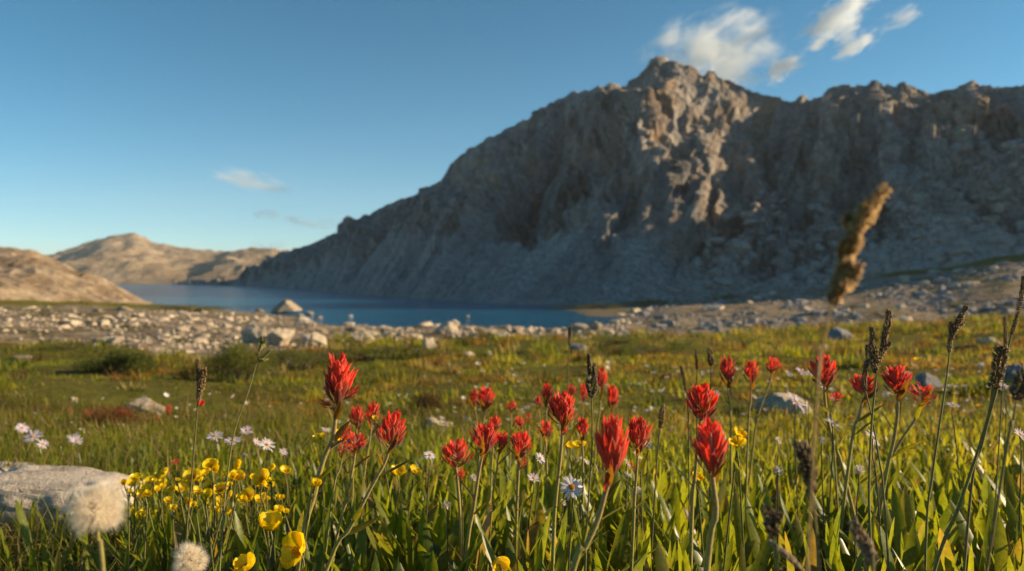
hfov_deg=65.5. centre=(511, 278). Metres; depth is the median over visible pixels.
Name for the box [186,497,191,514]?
buttercup
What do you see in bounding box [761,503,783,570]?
grass stalk
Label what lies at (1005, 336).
grass stalk
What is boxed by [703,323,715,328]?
stone
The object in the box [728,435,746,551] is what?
buttercup
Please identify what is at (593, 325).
boulder
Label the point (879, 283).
slope rubble
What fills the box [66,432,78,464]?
daisy
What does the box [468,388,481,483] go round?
red paintbrush
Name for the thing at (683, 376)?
grass stalk
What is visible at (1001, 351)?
sedge
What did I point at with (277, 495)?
buttercup
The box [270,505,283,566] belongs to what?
buttercup
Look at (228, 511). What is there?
buttercup
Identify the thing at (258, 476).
buttercup
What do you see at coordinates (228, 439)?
daisy
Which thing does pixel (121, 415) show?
rusty shrub
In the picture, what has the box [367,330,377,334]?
stone
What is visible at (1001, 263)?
stone
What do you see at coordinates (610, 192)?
mountain
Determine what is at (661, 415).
sedge
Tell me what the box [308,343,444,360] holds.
willow bush
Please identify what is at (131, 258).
hills
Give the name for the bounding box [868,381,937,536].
red paintbrush
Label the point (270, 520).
buttercup
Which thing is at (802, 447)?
grass stalk
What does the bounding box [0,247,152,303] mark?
hillside
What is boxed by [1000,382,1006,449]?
daisy
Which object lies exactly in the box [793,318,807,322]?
stone
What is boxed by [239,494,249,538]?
buttercup
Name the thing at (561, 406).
red paintbrush
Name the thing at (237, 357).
willow bush
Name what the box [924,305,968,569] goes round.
sedge
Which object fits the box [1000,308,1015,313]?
stone
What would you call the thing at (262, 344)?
grass stalk
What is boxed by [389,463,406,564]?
buttercup
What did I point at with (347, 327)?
stone
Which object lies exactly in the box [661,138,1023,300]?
talus rubble
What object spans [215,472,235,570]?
buttercup
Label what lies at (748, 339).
tussock
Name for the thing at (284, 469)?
buttercup
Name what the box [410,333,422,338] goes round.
stone
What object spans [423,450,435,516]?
daisy
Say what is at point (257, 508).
buttercup
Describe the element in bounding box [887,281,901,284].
stone
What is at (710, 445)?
red paintbrush
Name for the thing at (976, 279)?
tussock
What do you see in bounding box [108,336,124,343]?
stone
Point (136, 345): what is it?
stone
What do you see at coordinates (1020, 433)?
daisy
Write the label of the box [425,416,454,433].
rock
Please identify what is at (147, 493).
buttercup
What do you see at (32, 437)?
daisy
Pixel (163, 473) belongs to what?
buttercup
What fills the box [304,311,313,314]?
stone
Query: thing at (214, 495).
buttercup
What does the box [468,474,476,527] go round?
clover flower
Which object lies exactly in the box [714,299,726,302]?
stone
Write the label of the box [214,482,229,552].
buttercup
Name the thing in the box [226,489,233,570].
buttercup
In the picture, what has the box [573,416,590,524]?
red paintbrush
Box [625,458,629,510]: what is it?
daisy
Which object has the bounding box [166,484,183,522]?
buttercup
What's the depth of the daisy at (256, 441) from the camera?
1.25 m
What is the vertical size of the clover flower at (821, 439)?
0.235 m
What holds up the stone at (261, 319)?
on the meadow ground at (94, 392)
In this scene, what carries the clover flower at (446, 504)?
on the meadow ground at (94, 392)
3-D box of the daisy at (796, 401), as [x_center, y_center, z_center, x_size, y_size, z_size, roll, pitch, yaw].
[0.392,0.298,1.100,0.024,0.288,0.039,0,0,0]
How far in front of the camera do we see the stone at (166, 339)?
11.01 m
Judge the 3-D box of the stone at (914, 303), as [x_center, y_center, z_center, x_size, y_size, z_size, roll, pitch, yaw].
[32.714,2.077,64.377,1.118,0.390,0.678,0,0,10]
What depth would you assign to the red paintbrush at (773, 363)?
1.25 m
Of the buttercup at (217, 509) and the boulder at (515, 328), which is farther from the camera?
the boulder at (515, 328)
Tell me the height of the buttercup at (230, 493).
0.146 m
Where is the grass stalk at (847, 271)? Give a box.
[805,182,892,570]
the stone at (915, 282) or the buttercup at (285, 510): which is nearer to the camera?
the buttercup at (285, 510)
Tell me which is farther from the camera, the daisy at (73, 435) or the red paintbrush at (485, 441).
the daisy at (73, 435)
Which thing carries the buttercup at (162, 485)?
on the meadow ground at (94, 392)
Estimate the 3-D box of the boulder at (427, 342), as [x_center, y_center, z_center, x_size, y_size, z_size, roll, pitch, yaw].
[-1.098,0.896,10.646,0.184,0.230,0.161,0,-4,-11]
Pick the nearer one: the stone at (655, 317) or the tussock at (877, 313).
the tussock at (877, 313)
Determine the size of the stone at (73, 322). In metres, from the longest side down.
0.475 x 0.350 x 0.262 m
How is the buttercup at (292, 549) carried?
on the meadow ground at (94, 392)
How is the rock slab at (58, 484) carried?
on the meadow ground at (94, 392)
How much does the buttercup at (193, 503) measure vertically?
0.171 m
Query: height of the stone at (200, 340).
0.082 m
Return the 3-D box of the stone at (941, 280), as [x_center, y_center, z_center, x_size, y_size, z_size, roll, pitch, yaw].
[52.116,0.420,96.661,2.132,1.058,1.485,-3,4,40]
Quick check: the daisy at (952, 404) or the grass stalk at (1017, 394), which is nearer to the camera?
the grass stalk at (1017, 394)
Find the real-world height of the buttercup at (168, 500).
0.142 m
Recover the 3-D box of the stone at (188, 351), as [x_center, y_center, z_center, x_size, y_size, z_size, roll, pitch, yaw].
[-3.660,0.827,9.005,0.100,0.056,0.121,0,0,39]
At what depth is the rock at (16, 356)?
8.14 m
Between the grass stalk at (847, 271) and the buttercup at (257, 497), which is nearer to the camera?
the grass stalk at (847, 271)
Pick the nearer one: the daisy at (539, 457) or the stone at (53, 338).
the daisy at (539, 457)
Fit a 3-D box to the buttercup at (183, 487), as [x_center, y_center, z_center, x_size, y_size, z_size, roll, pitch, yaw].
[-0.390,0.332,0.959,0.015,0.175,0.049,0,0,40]
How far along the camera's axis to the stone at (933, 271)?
114.65 m
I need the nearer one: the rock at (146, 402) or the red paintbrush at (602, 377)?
the red paintbrush at (602, 377)
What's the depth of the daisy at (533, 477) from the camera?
0.95 m
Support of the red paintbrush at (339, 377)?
on the meadow ground at (94, 392)
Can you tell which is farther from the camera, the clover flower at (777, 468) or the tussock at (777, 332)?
the tussock at (777, 332)
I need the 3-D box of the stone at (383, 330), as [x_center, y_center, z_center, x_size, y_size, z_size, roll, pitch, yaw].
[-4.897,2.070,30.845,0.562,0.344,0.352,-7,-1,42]
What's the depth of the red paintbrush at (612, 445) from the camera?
0.52 m
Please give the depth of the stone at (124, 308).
53.69 m
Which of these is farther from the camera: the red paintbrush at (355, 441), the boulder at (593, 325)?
the boulder at (593, 325)
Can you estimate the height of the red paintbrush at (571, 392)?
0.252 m
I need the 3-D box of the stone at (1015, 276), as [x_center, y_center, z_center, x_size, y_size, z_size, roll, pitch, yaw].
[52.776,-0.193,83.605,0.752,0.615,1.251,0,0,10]
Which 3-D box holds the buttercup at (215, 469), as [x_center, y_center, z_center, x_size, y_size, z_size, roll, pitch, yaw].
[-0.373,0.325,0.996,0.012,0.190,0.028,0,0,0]
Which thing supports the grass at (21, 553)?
on the meadow ground at (94, 392)
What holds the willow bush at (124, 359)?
on the meadow ground at (94, 392)
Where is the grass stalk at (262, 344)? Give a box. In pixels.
[219,335,270,570]
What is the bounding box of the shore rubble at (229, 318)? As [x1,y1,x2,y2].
[0,306,633,352]
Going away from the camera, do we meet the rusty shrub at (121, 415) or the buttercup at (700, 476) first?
the buttercup at (700, 476)
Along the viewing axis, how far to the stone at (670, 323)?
52.14 m
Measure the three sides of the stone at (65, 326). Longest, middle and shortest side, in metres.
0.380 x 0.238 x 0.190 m
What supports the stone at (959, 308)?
on the meadow ground at (94, 392)
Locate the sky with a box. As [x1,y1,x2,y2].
[0,0,1023,254]
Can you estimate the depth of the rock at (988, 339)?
13.51 m
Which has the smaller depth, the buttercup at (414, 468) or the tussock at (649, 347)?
the buttercup at (414, 468)
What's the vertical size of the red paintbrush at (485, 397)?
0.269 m
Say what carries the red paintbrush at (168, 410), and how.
on the meadow ground at (94, 392)
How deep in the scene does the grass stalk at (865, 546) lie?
0.36 m
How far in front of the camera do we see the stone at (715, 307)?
82.51 m
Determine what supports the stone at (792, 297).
on the meadow ground at (94, 392)
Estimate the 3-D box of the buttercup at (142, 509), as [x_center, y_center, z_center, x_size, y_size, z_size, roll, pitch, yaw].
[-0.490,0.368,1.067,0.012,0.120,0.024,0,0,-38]
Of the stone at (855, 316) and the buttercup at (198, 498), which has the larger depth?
the stone at (855, 316)
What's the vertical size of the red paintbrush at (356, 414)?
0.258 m
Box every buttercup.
[120,479,137,570]
[125,507,134,527]
[127,478,139,549]
[127,483,141,570]
[129,472,151,539]
[130,464,163,565]
[135,511,144,568]
[137,492,142,507]
[140,476,158,542]
[140,508,149,533]
[140,510,148,555]
[141,484,164,570]
[143,489,153,566]
[154,467,167,549]
[154,485,168,557]
[159,478,171,516]
[159,483,165,556]
[163,496,174,524]
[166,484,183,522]
[167,483,189,544]
[168,504,179,555]
[174,493,193,554]
[175,468,201,546]
[175,473,199,545]
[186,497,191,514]
[187,485,201,540]
[190,501,204,570]
[191,491,208,542]
[195,475,215,547]
[198,469,210,507]
[200,491,213,570]
[202,458,220,544]
[203,480,211,514]
[203,488,211,527]
[203,495,220,553]
[205,481,232,570]
[209,465,218,544]
[211,471,217,520]
[213,464,246,535]
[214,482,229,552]
[215,470,229,535]
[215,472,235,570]
[215,505,219,523]
[216,499,227,507]
[222,490,238,533]
[222,508,231,541]
[224,469,244,553]
[225,463,239,518]
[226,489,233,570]
[233,459,244,504]
[233,552,254,570]
[237,487,253,532]
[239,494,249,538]
[243,473,255,530]
[251,510,283,570]
[252,468,270,563]
[252,480,273,544]
[254,494,270,551]
[255,483,266,545]
[255,490,265,534]
[263,476,274,570]
[268,462,276,560]
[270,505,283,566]
[273,493,284,504]
[275,494,288,505]
[279,465,290,530]
[279,531,306,570]
[283,496,298,531]
[300,477,321,570]
[312,432,325,517]
[330,429,346,545]
[368,413,396,532]
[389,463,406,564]
[408,464,421,517]
[489,556,509,570]
[565,440,579,523]
[568,440,585,532]
[693,471,709,556]
[723,426,746,570]
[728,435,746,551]
[914,357,932,435]
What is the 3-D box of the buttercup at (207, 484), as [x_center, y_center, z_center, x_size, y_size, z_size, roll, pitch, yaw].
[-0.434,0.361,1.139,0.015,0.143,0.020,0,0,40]
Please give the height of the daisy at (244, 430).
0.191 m
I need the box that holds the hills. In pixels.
[45,233,292,283]
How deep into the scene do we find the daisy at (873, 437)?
0.86 m
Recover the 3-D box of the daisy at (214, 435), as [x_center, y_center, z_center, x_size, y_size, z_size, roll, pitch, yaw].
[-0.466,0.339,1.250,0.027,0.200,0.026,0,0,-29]
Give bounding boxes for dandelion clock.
[59,479,129,570]
[169,541,210,570]
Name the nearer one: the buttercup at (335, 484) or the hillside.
the buttercup at (335, 484)
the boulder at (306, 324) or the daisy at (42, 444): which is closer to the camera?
the daisy at (42, 444)
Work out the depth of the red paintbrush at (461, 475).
0.85 m
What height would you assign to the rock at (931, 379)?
0.123 m
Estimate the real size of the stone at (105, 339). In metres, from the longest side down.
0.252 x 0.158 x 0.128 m
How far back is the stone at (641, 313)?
84.47 m
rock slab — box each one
[0,461,49,467]
[0,465,152,539]
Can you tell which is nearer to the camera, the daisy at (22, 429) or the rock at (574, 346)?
the daisy at (22, 429)
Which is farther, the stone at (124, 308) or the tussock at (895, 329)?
the stone at (124, 308)
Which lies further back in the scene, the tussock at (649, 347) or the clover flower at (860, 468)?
the tussock at (649, 347)
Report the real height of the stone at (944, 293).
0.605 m
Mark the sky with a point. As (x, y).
(215, 125)
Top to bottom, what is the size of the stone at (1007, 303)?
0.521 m
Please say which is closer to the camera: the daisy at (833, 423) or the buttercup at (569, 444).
the daisy at (833, 423)
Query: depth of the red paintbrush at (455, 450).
0.86 m
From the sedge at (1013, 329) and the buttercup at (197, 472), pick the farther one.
the buttercup at (197, 472)
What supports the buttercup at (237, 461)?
on the meadow ground at (94, 392)
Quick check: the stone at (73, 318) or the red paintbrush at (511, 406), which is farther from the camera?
the stone at (73, 318)
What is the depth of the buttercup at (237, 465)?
1.03 m
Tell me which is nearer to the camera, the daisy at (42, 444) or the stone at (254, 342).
the daisy at (42, 444)
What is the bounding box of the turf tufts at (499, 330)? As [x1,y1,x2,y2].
[0,279,1023,361]
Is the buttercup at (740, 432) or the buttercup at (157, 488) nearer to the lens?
the buttercup at (740, 432)
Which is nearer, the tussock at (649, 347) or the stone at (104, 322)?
the tussock at (649, 347)
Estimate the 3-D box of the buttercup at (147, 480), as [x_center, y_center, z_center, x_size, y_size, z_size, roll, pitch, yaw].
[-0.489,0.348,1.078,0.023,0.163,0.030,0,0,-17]
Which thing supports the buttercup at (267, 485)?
on the meadow ground at (94, 392)
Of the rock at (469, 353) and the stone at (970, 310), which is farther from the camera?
the stone at (970, 310)
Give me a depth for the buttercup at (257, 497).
0.96 m
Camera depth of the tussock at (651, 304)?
104.71 m
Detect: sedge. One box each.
[185,358,206,567]
[584,353,597,570]
[651,404,664,561]
[707,348,713,509]
[861,343,889,570]
[867,308,892,541]
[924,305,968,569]
[932,344,1009,570]
[963,275,1023,570]
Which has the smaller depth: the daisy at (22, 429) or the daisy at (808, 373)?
the daisy at (808, 373)
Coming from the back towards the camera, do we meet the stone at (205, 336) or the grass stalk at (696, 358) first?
the stone at (205, 336)
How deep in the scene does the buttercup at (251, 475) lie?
0.99 m
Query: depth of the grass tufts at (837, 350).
8.23 m
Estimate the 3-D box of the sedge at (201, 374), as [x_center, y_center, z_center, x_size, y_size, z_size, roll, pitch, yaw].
[-0.281,0.238,0.704,0.033,0.338,0.013,0,0,22]
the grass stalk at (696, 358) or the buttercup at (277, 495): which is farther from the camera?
the grass stalk at (696, 358)
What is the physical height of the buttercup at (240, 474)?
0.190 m
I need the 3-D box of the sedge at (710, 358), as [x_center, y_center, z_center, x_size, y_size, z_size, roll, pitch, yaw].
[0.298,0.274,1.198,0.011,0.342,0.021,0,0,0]
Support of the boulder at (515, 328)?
on the meadow ground at (94, 392)
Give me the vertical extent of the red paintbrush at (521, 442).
0.252 m
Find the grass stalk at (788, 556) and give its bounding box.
[768,539,809,570]
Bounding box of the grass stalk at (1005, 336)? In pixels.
[991,315,1007,553]
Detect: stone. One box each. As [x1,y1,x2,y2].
[47,336,60,341]
[59,324,70,327]
[64,316,81,320]
[65,320,79,325]
[84,320,99,323]
[97,315,113,318]
[100,319,109,324]
[101,336,112,342]
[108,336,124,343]
[116,306,133,310]
[119,318,136,321]
[126,339,139,341]
[129,343,145,347]
[137,318,148,321]
[154,317,169,320]
[161,338,171,341]
[175,327,187,330]
[176,311,187,314]
[183,350,194,352]
[191,326,204,329]
[192,338,208,342]
[199,334,209,337]
[218,330,228,333]
[222,323,231,327]
[229,333,240,337]
[249,339,259,343]
[253,317,268,320]
[296,316,309,320]
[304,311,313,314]
[315,327,328,333]
[342,322,354,325]
[344,325,359,330]
[349,327,363,331]
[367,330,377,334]
[380,328,391,332]
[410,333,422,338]
[419,322,432,326]
[429,324,438,327]
[460,327,473,330]
[477,328,486,333]
[496,325,511,328]
[533,328,544,334]
[545,328,555,331]
[571,323,586,328]
[608,320,619,323]
[629,308,640,311]
[634,311,649,315]
[649,323,663,327]
[653,314,667,319]
[659,320,674,326]
[696,326,711,329]
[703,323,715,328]
[706,304,724,309]
[706,321,721,325]
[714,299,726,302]
[747,319,758,323]
[758,292,769,296]
[766,320,779,322]
[783,296,798,299]
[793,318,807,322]
[802,295,813,298]
[802,306,812,310]
[853,314,861,319]
[860,304,869,308]
[879,293,892,298]
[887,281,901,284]
[895,303,905,307]
[896,292,906,295]
[899,275,909,278]
[899,316,912,321]
[909,281,919,284]
[909,302,924,304]
[918,280,929,284]
[929,270,941,273]
[932,278,949,283]
[932,297,943,300]
[937,291,951,295]
[938,285,945,289]
[938,295,951,298]
[939,309,948,313]
[945,297,955,301]
[948,283,960,287]
[953,269,964,271]
[957,305,968,311]
[963,270,976,273]
[964,281,976,284]
[967,307,975,312]
[978,307,994,311]
[995,261,1010,265]
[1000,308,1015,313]
[1004,277,1013,280]
[1004,301,1015,305]
[1011,274,1020,277]
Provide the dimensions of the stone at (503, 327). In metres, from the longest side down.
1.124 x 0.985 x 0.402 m
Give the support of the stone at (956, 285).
on the meadow ground at (94, 392)
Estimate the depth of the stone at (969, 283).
85.27 m
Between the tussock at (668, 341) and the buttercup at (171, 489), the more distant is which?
the tussock at (668, 341)
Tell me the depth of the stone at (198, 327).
20.38 m
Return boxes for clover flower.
[442,500,450,570]
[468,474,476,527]
[559,499,566,530]
[631,486,641,563]
[772,465,782,570]
[774,437,781,513]
[818,436,826,567]
[852,464,865,566]
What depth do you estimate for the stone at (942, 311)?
48.89 m
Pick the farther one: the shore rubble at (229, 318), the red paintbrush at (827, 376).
the shore rubble at (229, 318)
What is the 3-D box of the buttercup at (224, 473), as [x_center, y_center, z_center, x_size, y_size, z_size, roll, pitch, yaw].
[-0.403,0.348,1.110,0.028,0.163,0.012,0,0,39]
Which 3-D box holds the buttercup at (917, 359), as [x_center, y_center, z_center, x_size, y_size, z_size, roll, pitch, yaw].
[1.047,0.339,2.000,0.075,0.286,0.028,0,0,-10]
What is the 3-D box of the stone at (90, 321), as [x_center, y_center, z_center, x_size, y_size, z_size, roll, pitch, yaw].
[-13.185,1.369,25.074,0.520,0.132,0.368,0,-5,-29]
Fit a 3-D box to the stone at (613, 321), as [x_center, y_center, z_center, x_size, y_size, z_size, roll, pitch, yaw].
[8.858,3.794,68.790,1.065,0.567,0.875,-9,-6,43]
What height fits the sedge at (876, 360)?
0.385 m
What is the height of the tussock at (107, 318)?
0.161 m
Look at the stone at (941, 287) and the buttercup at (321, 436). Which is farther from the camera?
the stone at (941, 287)
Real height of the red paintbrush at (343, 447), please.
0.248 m
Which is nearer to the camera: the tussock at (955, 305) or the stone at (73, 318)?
the stone at (73, 318)
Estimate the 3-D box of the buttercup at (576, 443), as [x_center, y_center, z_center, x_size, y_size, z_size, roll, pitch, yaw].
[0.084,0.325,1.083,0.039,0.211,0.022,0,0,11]
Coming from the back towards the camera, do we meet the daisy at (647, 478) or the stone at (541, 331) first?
the stone at (541, 331)
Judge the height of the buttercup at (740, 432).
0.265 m
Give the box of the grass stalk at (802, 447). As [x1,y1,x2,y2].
[791,439,820,570]
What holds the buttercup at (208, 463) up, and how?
on the meadow ground at (94, 392)
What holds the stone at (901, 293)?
on the meadow ground at (94, 392)
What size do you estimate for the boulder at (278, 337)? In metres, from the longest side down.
0.410 x 0.296 x 0.285 m
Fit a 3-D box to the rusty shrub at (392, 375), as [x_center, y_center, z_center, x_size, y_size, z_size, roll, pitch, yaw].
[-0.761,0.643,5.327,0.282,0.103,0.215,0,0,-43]
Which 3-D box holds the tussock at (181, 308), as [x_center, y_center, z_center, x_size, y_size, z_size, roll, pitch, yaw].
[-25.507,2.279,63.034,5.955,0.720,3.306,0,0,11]
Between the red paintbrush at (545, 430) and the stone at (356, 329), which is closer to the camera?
the red paintbrush at (545, 430)
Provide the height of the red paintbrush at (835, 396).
0.291 m
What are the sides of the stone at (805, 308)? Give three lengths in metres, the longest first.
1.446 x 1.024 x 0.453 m
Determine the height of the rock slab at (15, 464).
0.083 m
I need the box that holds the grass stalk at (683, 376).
[680,365,689,528]
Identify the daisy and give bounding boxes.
[15,423,29,444]
[23,429,41,464]
[37,440,48,464]
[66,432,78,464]
[69,435,82,465]
[206,430,222,483]
[224,437,242,507]
[240,426,253,507]
[243,453,251,517]
[253,438,264,489]
[258,438,275,491]
[279,448,291,529]
[322,428,331,486]
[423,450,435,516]
[527,473,539,530]
[529,452,544,557]
[559,473,583,569]
[579,457,588,524]
[624,472,631,498]
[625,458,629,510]
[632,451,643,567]
[645,442,652,517]
[787,391,806,518]
[796,367,809,446]
[805,371,811,445]
[814,383,822,466]
[825,417,841,570]
[865,428,882,560]
[945,402,960,488]
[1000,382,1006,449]
[1015,428,1023,531]
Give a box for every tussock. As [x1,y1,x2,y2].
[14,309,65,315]
[40,340,99,349]
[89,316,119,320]
[151,304,227,311]
[576,303,622,308]
[592,334,644,343]
[622,345,675,354]
[623,299,686,306]
[658,338,704,346]
[700,293,739,299]
[719,334,774,344]
[768,330,808,335]
[853,324,919,333]
[858,307,914,317]
[943,301,977,307]
[954,274,985,281]
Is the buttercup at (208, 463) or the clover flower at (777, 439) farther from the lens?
the clover flower at (777, 439)
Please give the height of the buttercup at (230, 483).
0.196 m
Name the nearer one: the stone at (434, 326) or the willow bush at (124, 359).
the willow bush at (124, 359)
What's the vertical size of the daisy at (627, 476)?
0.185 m
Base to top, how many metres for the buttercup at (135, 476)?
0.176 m
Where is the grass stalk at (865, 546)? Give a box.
[847,517,878,570]
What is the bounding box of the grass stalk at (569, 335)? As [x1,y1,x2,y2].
[566,325,571,535]
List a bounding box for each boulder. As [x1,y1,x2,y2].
[240,324,266,343]
[266,328,294,345]
[271,300,301,312]
[293,319,315,328]
[302,332,326,348]
[351,332,373,342]
[383,332,397,341]
[423,337,436,348]
[434,321,457,333]
[512,326,521,331]
[588,321,601,329]
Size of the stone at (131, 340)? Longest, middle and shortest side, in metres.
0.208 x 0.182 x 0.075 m
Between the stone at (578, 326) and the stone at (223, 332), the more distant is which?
the stone at (578, 326)
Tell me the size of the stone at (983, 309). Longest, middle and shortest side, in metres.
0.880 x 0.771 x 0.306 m
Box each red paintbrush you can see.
[166,405,171,426]
[172,459,179,477]
[296,351,359,570]
[323,440,351,569]
[324,409,411,570]
[329,431,371,570]
[349,404,365,508]
[359,400,379,522]
[436,437,474,570]
[456,468,465,562]
[457,420,499,570]
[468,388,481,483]
[471,386,495,496]
[486,430,510,570]
[488,414,500,498]
[502,430,534,553]
[505,400,516,471]
[513,415,523,483]
[525,413,532,494]
[534,395,545,482]
[535,419,553,492]
[537,383,553,489]
[546,389,579,570]
[565,384,575,459]
[569,413,629,570]
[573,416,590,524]
[578,382,589,467]
[587,366,607,477]
[604,384,619,473]
[618,414,653,570]
[677,382,718,570]
[690,416,728,570]
[719,354,740,486]
[741,359,758,528]
[743,356,781,530]
[807,353,858,537]
[818,391,843,557]
[837,373,883,550]
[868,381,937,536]
[876,364,923,524]
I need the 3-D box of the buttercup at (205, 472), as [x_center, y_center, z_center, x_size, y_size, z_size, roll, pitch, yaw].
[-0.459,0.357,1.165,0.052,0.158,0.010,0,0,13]
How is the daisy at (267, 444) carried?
on the meadow ground at (94, 392)
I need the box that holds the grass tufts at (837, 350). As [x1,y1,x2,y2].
[0,308,1023,433]
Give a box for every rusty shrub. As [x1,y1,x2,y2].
[81,404,142,431]
[378,366,420,381]
[408,389,463,414]
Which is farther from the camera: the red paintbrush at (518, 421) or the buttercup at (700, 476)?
the red paintbrush at (518, 421)
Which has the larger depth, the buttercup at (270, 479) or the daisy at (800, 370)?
the daisy at (800, 370)
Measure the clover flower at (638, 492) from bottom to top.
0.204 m
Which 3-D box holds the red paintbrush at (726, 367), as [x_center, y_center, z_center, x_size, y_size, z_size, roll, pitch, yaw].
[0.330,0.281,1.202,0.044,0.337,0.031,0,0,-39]
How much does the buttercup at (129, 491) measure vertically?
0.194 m
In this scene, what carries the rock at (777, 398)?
on the meadow ground at (94, 392)
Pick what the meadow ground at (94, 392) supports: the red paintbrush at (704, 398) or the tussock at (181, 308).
the red paintbrush at (704, 398)
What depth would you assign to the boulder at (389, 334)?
16.35 m
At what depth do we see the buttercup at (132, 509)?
1.03 m
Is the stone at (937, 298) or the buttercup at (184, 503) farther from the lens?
the stone at (937, 298)
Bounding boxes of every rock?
[11,355,32,359]
[124,397,165,413]
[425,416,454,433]
[463,351,473,356]
[569,343,587,352]
[751,392,813,416]
[827,326,854,342]
[849,410,879,421]
[915,372,943,387]
[976,337,1001,344]
[1001,363,1021,386]
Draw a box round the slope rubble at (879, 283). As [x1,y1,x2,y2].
[630,263,1023,337]
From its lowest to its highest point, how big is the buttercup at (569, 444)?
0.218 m
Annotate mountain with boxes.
[172,56,1023,304]
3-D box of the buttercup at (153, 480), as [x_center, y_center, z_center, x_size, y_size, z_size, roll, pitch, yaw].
[-0.445,0.319,0.935,0.070,0.200,0.021,0,0,9]
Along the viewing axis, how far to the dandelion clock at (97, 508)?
0.40 m
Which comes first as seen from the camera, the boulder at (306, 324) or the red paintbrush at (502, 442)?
the red paintbrush at (502, 442)
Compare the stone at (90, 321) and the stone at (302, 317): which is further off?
the stone at (302, 317)
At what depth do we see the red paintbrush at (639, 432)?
0.76 m
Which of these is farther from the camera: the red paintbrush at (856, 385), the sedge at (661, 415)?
the red paintbrush at (856, 385)
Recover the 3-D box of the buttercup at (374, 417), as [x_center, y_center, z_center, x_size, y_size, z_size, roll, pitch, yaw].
[-0.161,0.303,1.044,0.063,0.257,0.008,0,0,14]
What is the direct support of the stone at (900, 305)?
on the meadow ground at (94, 392)
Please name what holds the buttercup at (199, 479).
on the meadow ground at (94, 392)
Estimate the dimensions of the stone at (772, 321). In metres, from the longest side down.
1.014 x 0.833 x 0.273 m
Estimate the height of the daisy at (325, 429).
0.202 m
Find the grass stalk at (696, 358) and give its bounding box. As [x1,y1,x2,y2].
[695,349,697,529]
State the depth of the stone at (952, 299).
55.78 m
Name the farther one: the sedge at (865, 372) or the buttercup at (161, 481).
the buttercup at (161, 481)
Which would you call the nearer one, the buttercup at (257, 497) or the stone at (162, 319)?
the buttercup at (257, 497)
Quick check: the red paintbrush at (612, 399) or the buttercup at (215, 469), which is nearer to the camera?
the buttercup at (215, 469)
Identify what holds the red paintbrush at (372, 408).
on the meadow ground at (94, 392)
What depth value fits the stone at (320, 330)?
25.40 m
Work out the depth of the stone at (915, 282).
99.55 m
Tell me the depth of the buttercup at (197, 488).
0.92 m
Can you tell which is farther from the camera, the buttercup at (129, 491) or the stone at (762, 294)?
the stone at (762, 294)
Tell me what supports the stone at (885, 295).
on the meadow ground at (94, 392)
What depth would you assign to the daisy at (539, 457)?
1.00 m
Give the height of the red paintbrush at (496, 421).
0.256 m
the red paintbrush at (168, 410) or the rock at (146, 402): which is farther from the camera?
the rock at (146, 402)
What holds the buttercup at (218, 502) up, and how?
on the meadow ground at (94, 392)
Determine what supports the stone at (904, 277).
on the meadow ground at (94, 392)
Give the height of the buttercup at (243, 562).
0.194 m
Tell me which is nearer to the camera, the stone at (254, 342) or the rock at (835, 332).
the stone at (254, 342)
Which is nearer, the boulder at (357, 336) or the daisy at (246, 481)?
the daisy at (246, 481)
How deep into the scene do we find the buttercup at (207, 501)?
0.92 m
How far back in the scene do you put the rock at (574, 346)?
9.68 m
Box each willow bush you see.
[70,349,160,375]
[199,339,281,381]
[267,346,328,370]
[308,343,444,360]
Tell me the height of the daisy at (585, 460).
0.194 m
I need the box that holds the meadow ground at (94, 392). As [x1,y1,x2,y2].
[0,254,1023,570]
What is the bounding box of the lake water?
[115,284,626,327]
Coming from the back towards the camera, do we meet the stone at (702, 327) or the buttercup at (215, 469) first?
the stone at (702, 327)
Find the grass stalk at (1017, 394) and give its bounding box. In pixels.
[985,362,1023,570]
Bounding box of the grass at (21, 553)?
[0,391,1023,570]
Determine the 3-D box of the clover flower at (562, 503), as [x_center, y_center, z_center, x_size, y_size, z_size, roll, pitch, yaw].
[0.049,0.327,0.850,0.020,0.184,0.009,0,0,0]
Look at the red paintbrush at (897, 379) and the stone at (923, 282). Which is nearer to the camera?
the red paintbrush at (897, 379)
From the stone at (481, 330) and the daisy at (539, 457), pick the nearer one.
the daisy at (539, 457)
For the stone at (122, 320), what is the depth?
26.95 m
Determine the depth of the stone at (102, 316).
29.88 m
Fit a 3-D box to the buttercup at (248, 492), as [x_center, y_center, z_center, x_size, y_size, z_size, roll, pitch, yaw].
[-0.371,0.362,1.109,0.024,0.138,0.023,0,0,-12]
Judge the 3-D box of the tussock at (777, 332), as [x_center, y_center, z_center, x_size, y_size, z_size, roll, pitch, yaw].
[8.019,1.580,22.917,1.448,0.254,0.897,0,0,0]
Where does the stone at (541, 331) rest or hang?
on the meadow ground at (94, 392)
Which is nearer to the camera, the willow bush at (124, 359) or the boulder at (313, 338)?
the willow bush at (124, 359)
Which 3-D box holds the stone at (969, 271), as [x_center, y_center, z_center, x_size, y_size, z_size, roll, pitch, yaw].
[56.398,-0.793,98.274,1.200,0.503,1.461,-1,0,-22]
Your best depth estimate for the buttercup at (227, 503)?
1.10 m

